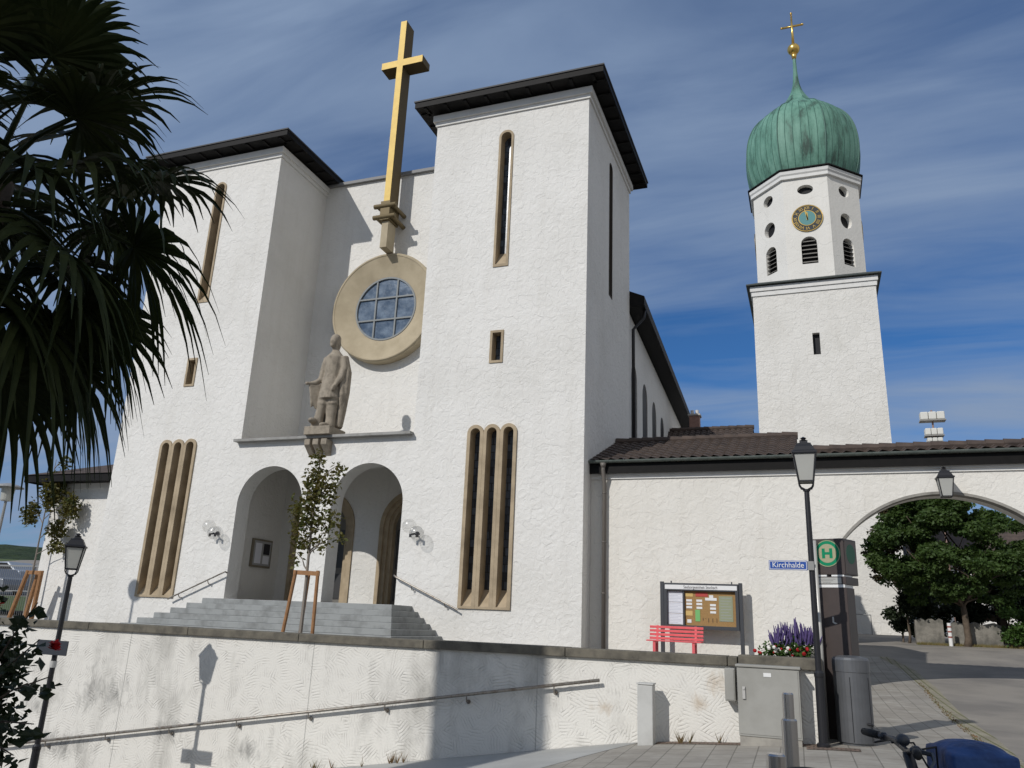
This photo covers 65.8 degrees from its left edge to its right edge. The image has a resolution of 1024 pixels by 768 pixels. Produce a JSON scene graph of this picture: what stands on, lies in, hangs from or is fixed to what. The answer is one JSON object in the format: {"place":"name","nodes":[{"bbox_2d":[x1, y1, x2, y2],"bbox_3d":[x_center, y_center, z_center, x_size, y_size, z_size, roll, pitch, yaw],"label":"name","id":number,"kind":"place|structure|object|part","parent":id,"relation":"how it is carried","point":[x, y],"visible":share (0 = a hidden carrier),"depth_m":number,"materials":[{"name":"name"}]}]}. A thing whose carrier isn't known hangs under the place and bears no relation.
{"place":"outdoors","nodes":[
{"label":"outdoors","id":0,"kind":"place"},
{"bbox_2d":[0,559,25,610],"bbox_3d":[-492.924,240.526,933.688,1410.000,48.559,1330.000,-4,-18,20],"label":"field","id":1,"kind":"structure","parent":0,"point":[17,606],"depth_m":184.78,"materials":[{"name":"green plant"}]},
{"bbox_2d":[0,610,27,618],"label":"terrace","id":2,"kind":"structure","parent":0,"point":[6,615],"depth_m":46.05,"materials":[{"name":"grey concrete"}]},
{"bbox_2d":[0,483,23,531],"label":"mushroom lamp","id":3,"kind":"object","parent":2,"relation":"on","point":[5,497],"visible":0.8,"depth_m":27.76,"materials":[{"name":"silver metal"}]},
{"bbox_2d":[0,565,38,614],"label":"fence","id":4,"kind":"object","parent":2,"relation":"on","point":[22,566],"visible":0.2,"depth_m":39.89,"materials":[{"name":"silver metal"}]},
{"bbox_2d":[7,570,43,618],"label":"tree stakes","id":5,"kind":"object","parent":2,"relation":"on","point":[36,587],"visible":0.71,"depth_m":28.01,"materials":[{"name":"brown wood"}]},
{"bbox_2d":[18,455,81,614],"bbox_3d":[-17.166,5.596,29.094,2.811,6.094,1.012,-4,-18,20],"label":"young tree","id":6,"kind":"object","parent":2,"relation":"on","point":[70,508],"visible":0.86,"depth_m":29.15,"materials":[{"name":"green plant"}]},
{"bbox_2d":[24,464,113,621],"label":"side wing","id":7,"kind":"structure","parent":2,"relation":"on","point":[87,524],"depth_m":29.04,"materials":[{"name":"white paint"}]},
{"bbox_2d":[120,598,441,639],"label":"portal steps","id":8,"kind":"structure","parent":2,"relation":"on","point":[377,620],"depth_m":20.58,"materials":[{"name":"stone"}]},
{"bbox_2d":[281,570,319,633],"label":"tree stakes","id":9,"kind":"object","parent":2,"relation":"on","point":[308,573],"visible":0.65,"depth_m":16.37,"materials":[{"name":"brown wood"}]},
{"bbox_2d":[287,448,348,632],"bbox_3d":[-4.140,3.396,16.662,1.599,4.203,0.718,-4,-18,20],"label":"young tree","id":10,"kind":"object","parent":2,"relation":"on","point":[313,493],"visible":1,"depth_m":16.85,"materials":[{"name":"green plant"}]},
{"bbox_2d":[84,21,689,647],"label":"church","id":11,"kind":"structure","parent":2,"relation":"on","point":[476,305],"depth_m":25.00,"materials":[{"name":"white paint"}]},
{"bbox_2d":[134,439,196,597],"bbox_3d":[-10.931,4.246,25.346,1.487,4.992,0.390,-4,-18,20],"label":"triple window","id":12,"kind":"structure","parent":11,"relation":"in","point":[158,566],"depth_m":25.24,"materials":[{"name":"stone"}]},
{"bbox_2d":[183,358,197,386],"bbox_3d":[-10.739,-0.356,26.722,0.414,0.994,0.330,-4,-18,20],"label":"small window","id":13,"kind":"structure","parent":11,"relation":"in","point":[189,379],"depth_m":26.66,"materials":[{"name":"stone"}]},
{"bbox_2d":[167,571,227,599],"bbox_3d":[-9.524,6.100,23.958,1.995,0.895,0.172,-4,-18,20],"label":"handrail","id":14,"kind":"object","parent":11,"relation":"attached to","point":[197,585],"visible":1,"depth_m":23.87,"materials":[{"name":"silver metal"}]},
{"bbox_2d":[197,182,226,302],"bbox_3d":[-10.537,-5.016,28.135,0.484,4.694,0.350,-4,-18,20],"label":"slit window","id":15,"kind":"structure","parent":11,"relation":"in","point":[214,228],"depth_m":28.09,"materials":[{"name":"stone"}]},
{"bbox_2d":[208,531,219,536],"bbox_3d":[-9.127,4.439,24.128,0.670,0.600,0.537,-4,-18,20],"label":"wall lamp","id":16,"kind":"object","parent":11,"relation":"attached to","point":[216,533],"visible":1,"depth_m":24.15,"materials":[{"name":"black metal"}]},
{"bbox_2d":[249,538,272,568],"bbox_3d":[-8.246,5.570,26.024,0.087,0.900,1.000,-4,-18,20],"label":"notice case","id":17,"kind":"object","parent":11,"relation":"attached to","point":[260,553],"visible":1,"depth_m":25.95,"materials":[{"name":"brown metal"}]},
{"bbox_2d":[305,334,351,428],"bbox_3d":[-5.744,-0.092,24.663,1.281,3.153,0.966,12,-19,-29],"label":"statue","id":18,"kind":"object","parent":11,"relation":"on","point":[329,396],"visible":0.92,"depth_m":24.43,"materials":[{"name":"stone"}]},
{"bbox_2d":[332,253,426,364],"bbox_3d":[-4.482,-2.678,27.917,4.080,4.080,0.407,-4,-18,20],"label":"round window","id":19,"kind":"structure","parent":11,"relation":"in","point":[377,316],"depth_m":27.97,"materials":[{"name":"stone"}]},
{"bbox_2d":[409,531,419,536],"bbox_3d":[-2.709,4.013,21.802,0.670,0.600,0.537,-4,-18,20],"label":"wall lamp","id":20,"kind":"object","parent":11,"relation":"attached to","point":[417,533],"visible":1,"depth_m":21.82,"materials":[{"name":"black metal"}]},
{"bbox_2d":[393,575,457,610],"bbox_3d":[-2.330,5.622,21.352,1.995,0.895,0.172,-4,-18,20],"label":"handrail","id":21,"kind":"object","parent":11,"relation":"attached to","point":[430,595],"visible":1,"depth_m":21.27,"materials":[{"name":"silver metal"}]},
{"bbox_2d":[457,423,516,609],"bbox_3d":[-0.591,3.559,21.599,1.487,4.992,0.390,-4,-18,20],"label":"triple window","id":22,"kind":"structure","parent":11,"relation":"in","point":[486,550],"depth_m":21.55,"materials":[{"name":"stone"}]},
{"bbox_2d":[489,329,503,362],"bbox_3d":[-0.398,-1.044,22.975,0.414,0.994,0.330,-4,-18,20],"label":"small window","id":23,"kind":"structure","parent":11,"relation":"in","point":[496,336],"depth_m":22.97,"materials":[{"name":"stone"}]},
{"bbox_2d":[493,130,513,266],"bbox_3d":[-0.196,-5.704,24.388,0.484,4.694,0.350,-4,-18,20],"label":"slit window","id":24,"kind":"structure","parent":11,"relation":"in","point":[501,233],"depth_m":24.42,"materials":[{"name":"glass"}]},
{"bbox_2d":[609,163,612,298],"bbox_3d":[3.138,-5.080,25.989,0.230,4.854,0.454,-4,-18,20],"label":"slit window","id":25,"kind":"structure","parent":11,"relation":"in","point":[610,166],"depth_m":26.08,"materials":[{"name":"black glass"}]},
{"bbox_2d":[631,369,636,437],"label":"nave window","id":26,"kind":"structure","parent":11,"relation":"in","point":[631,369],"depth_m":28.76,"materials":[{"name":"black glass"}]},
{"bbox_2d":[642,385,646,436],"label":"nave window","id":27,"kind":"structure","parent":11,"relation":"in","point":[644,400],"depth_m":31.26,"materials":[{"name":"black glass"}]},
{"bbox_2d":[652,403,655,437],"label":"nave window","id":28,"kind":"structure","parent":11,"relation":"in","point":[653,407],"depth_m":33.73,"materials":[{"name":"black glass"}]},
{"bbox_2d":[660,418,663,436],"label":"nave window","id":29,"kind":"structure","parent":11,"relation":"in","point":[661,425],"depth_m":36.21,"materials":[{"name":"black glass"}]},
{"bbox_2d":[646,625,703,653],"bbox_3d":[3.812,6.066,18.496,1.260,0.797,0.520,-4,-18,20],"label":"bench","id":30,"kind":"object","parent":2,"relation":"on","point":[693,641],"visible":1,"depth_m":18.68,"materials":[{"name":"red wood"}]},
{"bbox_2d":[660,581,744,653],"bbox_3d":[4.593,5.746,19.186,1.975,1.870,0.130,-4,-18,20],"label":"notice board","id":31,"kind":"object","parent":2,"relation":"on","point":[712,606],"visible":0.99,"depth_m":19.28,"materials":[{"name":"brown wood"}]},
{"bbox_2d":[667,410,753,436],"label":"sacristy","id":32,"kind":"structure","parent":2,"relation":"on","point":[694,428],"depth_m":38.08,"materials":[{"name":"brown tile"}]},
{"bbox_2d":[753,617,821,656],"bbox_3d":[4.075,3.951,11.669,0.969,0.993,0.665,-4,-18,20],"label":"flower bed","id":33,"kind":"object","parent":2,"relation":"on","point":[802,640],"visible":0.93,"depth_m":11.62,"materials":[{"name":"plant"}]},
{"bbox_2d":[0,544,42,559],"bbox_3d":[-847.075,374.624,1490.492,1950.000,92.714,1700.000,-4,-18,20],"label":"hill","id":34,"kind":"structure","parent":0,"point":[15,552],"depth_m":992.18,"materials":[{"name":"green plant"}]},
{"bbox_2d":[0,0,1023,546],"label":"sky","id":35,"kind":"structure","parent":0,"point":[932,91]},
{"bbox_2d":[544,742,926,767],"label":"pavement","id":36,"kind":"structure","parent":0,"point":[684,756],"depth_m":9.77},
{"bbox_2d":[0,585,61,767],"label":"flowering shrub","id":37,"kind":"object","parent":36,"relation":"on","point":[13,661],"visible":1,"depth_m":4.44,"materials":[{"name":"green plant"}]},
{"bbox_2d":[0,0,243,523],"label":"palm tree","id":38,"kind":"object","parent":36,"relation":"on","point":[70,349],"visible":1,"depth_m":3.32,"materials":[{"name":"green plant"}]},
{"bbox_2d":[260,682,986,767],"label":"weeds","id":39,"kind":"object","parent":36,"relation":"on","point":[680,740],"visible":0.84,"depth_m":12.51,"materials":[{"name":"green plant"}]},
{"bbox_2d":[636,682,655,745],"bbox_3d":[1.905,4.719,11.215,0.240,0.914,0.230,-4,-18,20],"label":"cable post","id":40,"kind":"object","parent":36,"relation":"on","point":[646,727],"visible":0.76,"depth_m":11.14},
{"bbox_2d":[656,741,816,746],"bbox_3d":[3.102,4.923,10.820,2.250,0.153,0.260,-4,-18,20],"label":"cobble edge","id":41,"kind":"object","parent":36,"relation":"on","point":[725,743],"visible":0.66,"depth_m":10.96,"materials":[{"name":"grey stone"}]},
{"bbox_2d":[735,663,802,746],"bbox_3d":[3.510,4.399,10.777,0.850,1.074,0.365,-4,-18,20],"label":"utility cabinet","id":42,"kind":"object","parent":36,"relation":"on","point":[761,689],"visible":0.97,"depth_m":10.67,"materials":[{"name":"metal"}]},
{"bbox_3d":[3.460,4.293,10.666,0.775,0.829,0.006,-4,-18,20],"label":"door","id":43,"kind":"part","parent":42,"relation":"part of","materials":[{"name":"grey metal"}]},
{"bbox_2d":[766,752,785,767],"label":"bollard","id":44,"kind":"object","parent":36,"relation":"on","point":[775,760],"visible":1,"depth_m":4.98,"materials":[{"name":"silver metal"}]},
{"bbox_2d":[781,692,799,767],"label":"bollard","id":45,"kind":"object","parent":36,"relation":"on","point":[790,743],"visible":1,"depth_m":6.09,"materials":[{"name":"silver metal"}]},
{"bbox_2d":[791,437,830,747],"bbox_3d":[4.163,2.763,10.954,0.348,4.168,0.348,-4,-18,20],"label":"street lamp","id":46,"kind":"object","parent":36,"relation":"on","point":[804,453],"visible":1,"depth_m":10.96,"materials":[{"name":"black metal"}]},
{"bbox_2d":[769,560,815,569],"bbox_3d":[3.929,2.547,11.101,0.617,0.130,0.121,-4,-18,20],"label":"street sign","id":47,"kind":"object","parent":46,"relation":"attached to","point":[789,565],"visible":1,"depth_m":11.05,"materials":[{"name":"blue metal"}]},
{"bbox_2d":[807,746,860,751],"bbox_3d":[4.140,4.700,10.196,0.650,0.028,0.268,-4,-18,20],"label":"cobble patch","id":48,"kind":"object","parent":36,"relation":"on","point":[836,748],"visible":1,"depth_m":10.21,"materials":[{"name":"stone"}]},
{"bbox_2d":[788,728,1020,767],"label":"bicycle","id":49,"kind":"object","parent":36,"relation":"on","point":[956,753],"visible":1,"depth_m":3.72,"materials":[{"name":"blue"}]},
{"bbox_2d":[543,633,1023,767],"bbox_3d":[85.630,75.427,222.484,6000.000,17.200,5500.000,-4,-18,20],"label":"road","id":50,"kind":"structure","parent":0,"point":[982,688],"depth_m":22.01,"materials":[{"name":"grey asphalt"}]},
{"bbox_2d":[0,560,39,595],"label":"car park","id":51,"kind":"structure","parent":50,"relation":"on","point":[26,561],"depth_m":75.80,"materials":[{"name":"grey asphalt"}]},
{"bbox_2d":[0,569,28,594],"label":"parked car","id":52,"kind":"object","parent":51,"relation":"on","point":[12,578],"visible":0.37,"depth_m":44.05,"materials":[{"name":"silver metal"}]},
{"bbox_2d":[0,562,36,580],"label":"parked car","id":53,"kind":"object","parent":51,"relation":"on","point":[15,568],"visible":0.08,"depth_m":49.56,"materials":[{"name":"grey paint"}]},
{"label":"side window","id":54,"kind":"part","parent":53,"relation":"part of","materials":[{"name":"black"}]},
{"bbox_2d":[29,533,87,767],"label":"street lamp","id":55,"kind":"object","parent":50,"relation":"on","point":[76,547],"visible":0.99,"depth_m":12.80,"materials":[{"name":"black metal"}]},
{"bbox_2d":[36,639,68,655],"bbox_3d":[-7.262,4.194,12.599,0.660,0.220,0.156,-4,-18,20],"label":"plate","id":56,"kind":"object","parent":55,"relation":"attached to","point":[46,650],"visible":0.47,"depth_m":12.50,"materials":[{"name":"grey metal"}]},
{"bbox_2d":[49,661,56,667],"bbox_3d":[-7.274,4.440,12.550,0.100,0.100,0.097,-4,-18,20],"label":"sticker","id":57,"kind":"object","parent":55,"relation":"attached to","point":[53,664],"visible":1,"depth_m":12.51,"materials":[{"name":"white paper"}]},
{"bbox_2d":[0,617,821,767],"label":"retaining wall","id":58,"kind":"structure","parent":50,"relation":"on","point":[111,677],"depth_m":13.17,"materials":[{"name":"stone"}]},
{"bbox_2d":[8,679,599,747],"bbox_3d":[-5.047,5.856,13.746,13.458,2.210,0.123,-4,-18,20],"label":"wall handrail","id":59,"kind":"object","parent":58,"relation":"attached to","point":[468,701],"depth_m":13.07,"materials":[{"name":"grey metal"}]},
{"bbox_2d":[724,667,736,700],"bbox_3d":[3.066,4.209,11.100,0.140,0.430,0.224,-4,-18,20],"label":"junction box","id":60,"kind":"object","parent":58,"relation":"attached to","point":[730,685],"visible":1,"depth_m":11.01,"materials":[{"name":"grey metal"}]},
{"bbox_2d":[339,742,637,767],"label":"ramp","id":61,"kind":"structure","parent":50,"relation":"on","point":[537,758],"depth_m":11.24,"materials":[{"name":"concrete"}]},
{"bbox_2d":[588,432,1023,655],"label":"gate wing","id":62,"kind":"structure","parent":50,"relation":"on","point":[719,509],"depth_m":19.88,"materials":[{"name":"white paint"}]},
{"bbox_2d":[935,466,954,497],"bbox_3d":[10.031,2.278,18.354,0.369,0.719,0.511,-4,-18,20],"label":"wall lantern","id":63,"kind":"object","parent":62,"relation":"attached to","point":[944,478],"depth_m":18.16,"materials":[{"name":"black metal"}]},
{"bbox_2d":[746,13,908,635],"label":"bell tower","id":64,"kind":"structure","parent":50,"relation":"on","point":[812,293],"depth_m":48.55,"materials":[{"name":"white paint"}]},
{"bbox_2d":[767,249,776,274],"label":"louvre window","id":65,"kind":"structure","parent":64,"relation":"in","point":[773,257],"depth_m":51.34,"materials":[{"name":"black wood"}]},
{"bbox_2d":[801,239,817,263],"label":"louvre window","id":66,"kind":"structure","parent":64,"relation":"in","point":[809,250],"depth_m":49.69,"materials":[{"name":"black wood"}]},
{"bbox_2d":[812,334,820,354],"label":"slit window","id":67,"kind":"structure","parent":64,"relation":"in","point":[816,338],"depth_m":47.68,"materials":[{"name":"black glass"}]},
{"bbox_2d":[843,241,854,265],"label":"louvre window","id":68,"kind":"structure","parent":64,"relation":"in","point":[847,260],"depth_m":49.83,"materials":[{"name":"black wood"}]},
{"bbox_2d":[856,614,872,634],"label":"safety rail","id":69,"kind":"object","parent":50,"relation":"on","point":[871,621],"visible":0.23,"depth_m":40.94,"materials":[{"name":"silver metal"}]},
{"bbox_2d":[860,507,916,642],"bbox_3d":[16.196,7.655,32.918,3.048,6.153,2.189,-4,-18,20],"label":"leafy tree","id":70,"kind":"object","parent":50,"relation":"on","point":[876,577],"visible":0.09,"depth_m":33.05,"materials":[{"name":"green plant"}]},
{"bbox_2d":[880,591,938,641],"bbox_3d":[16.332,9.526,32.454,2.017,2.160,1.722,-13,-23,42],"label":"bush","id":71,"kind":"object","parent":50,"relation":"on","point":[896,618],"visible":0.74,"depth_m":32.39,"materials":[{"name":"green plant"}]},
{"bbox_2d":[914,618,944,643],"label":"stone wall","id":72,"kind":"structure","parent":50,"relation":"on","point":[929,630],"depth_m":31.34,"materials":[{"name":"grey stone"}]},
{"bbox_2d":[919,410,955,621],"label":"siren mast","id":73,"kind":"object","parent":50,"relation":"on","point":[933,433],"visible":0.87,"depth_m":40.07,"materials":[{"name":"white metal"}]},
{"bbox_2d":[860,499,1023,646],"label":"leafy tree","id":74,"kind":"object","parent":50,"relation":"on","point":[912,525],"visible":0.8,"depth_m":30.51,"materials":[{"name":"green plant"}]},
{"bbox_2d":[947,623,952,645],"bbox_3d":[16.858,9.668,30.457,0.146,0.900,0.139,-4,-18,20],"label":"marker post","id":75,"kind":"object","parent":50,"relation":"on","point":[950,637],"visible":0.91,"depth_m":30.42,"materials":[{"name":"white plastic"}]},
{"bbox_2d":[880,657,1023,767],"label":"edging","id":76,"kind":"object","parent":50,"relation":"on","point":[949,707],"visible":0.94,"depth_m":15.62,"materials":[{"name":"stone"}]},
{"bbox_2d":[898,565,1023,643],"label":"leafy tree","id":77,"kind":"object","parent":50,"relation":"on","point":[979,613],"visible":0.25,"depth_m":34.41,"materials":[{"name":"green plant"}]},
{"bbox_2d":[902,530,1023,632],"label":"white house","id":78,"kind":"structure","parent":50,"relation":"on","point":[1008,537],"depth_m":52.21,"materials":[{"name":"white paint"}]},
{"bbox_2d":[916,642,1023,648],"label":"grass","id":79,"kind":"structure","parent":50,"relation":"on","point":[974,645],"depth_m":30.36,"materials":[{"name":"green plant"}]},
{"bbox_2d":[951,622,1003,645],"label":"stone wall","id":80,"kind":"structure","parent":50,"relation":"on","point":[987,634],"depth_m":30.72,"materials":[{"name":"grey stone"}]},
{"bbox_2d":[995,604,1023,646],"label":"hedge","id":81,"kind":"object","parent":50,"relation":"on","point":[1010,635],"visible":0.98,"depth_m":30.09,"materials":[{"name":"green plant"}]},
{"bbox_2d":[828,656,973,750],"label":"pavement","id":82,"kind":"structure","parent":0,"point":[902,703],"depth_m":15.40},
{"bbox_2d":[813,538,859,739],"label":"bus stop pillar","id":83,"kind":"structure","parent":82,"relation":"on","point":[835,562],"depth_m":11.56,"materials":[{"name":"grey"}]},
{"bbox_2d":[831,655,875,746],"bbox_3d":[4.668,4.311,10.827,0.486,1.140,0.486,-4,-18,20],"label":"litter bin","id":84,"kind":"object","parent":82,"relation":"on","point":[853,696],"visible":1,"depth_m":10.66,"materials":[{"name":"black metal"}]}
]}

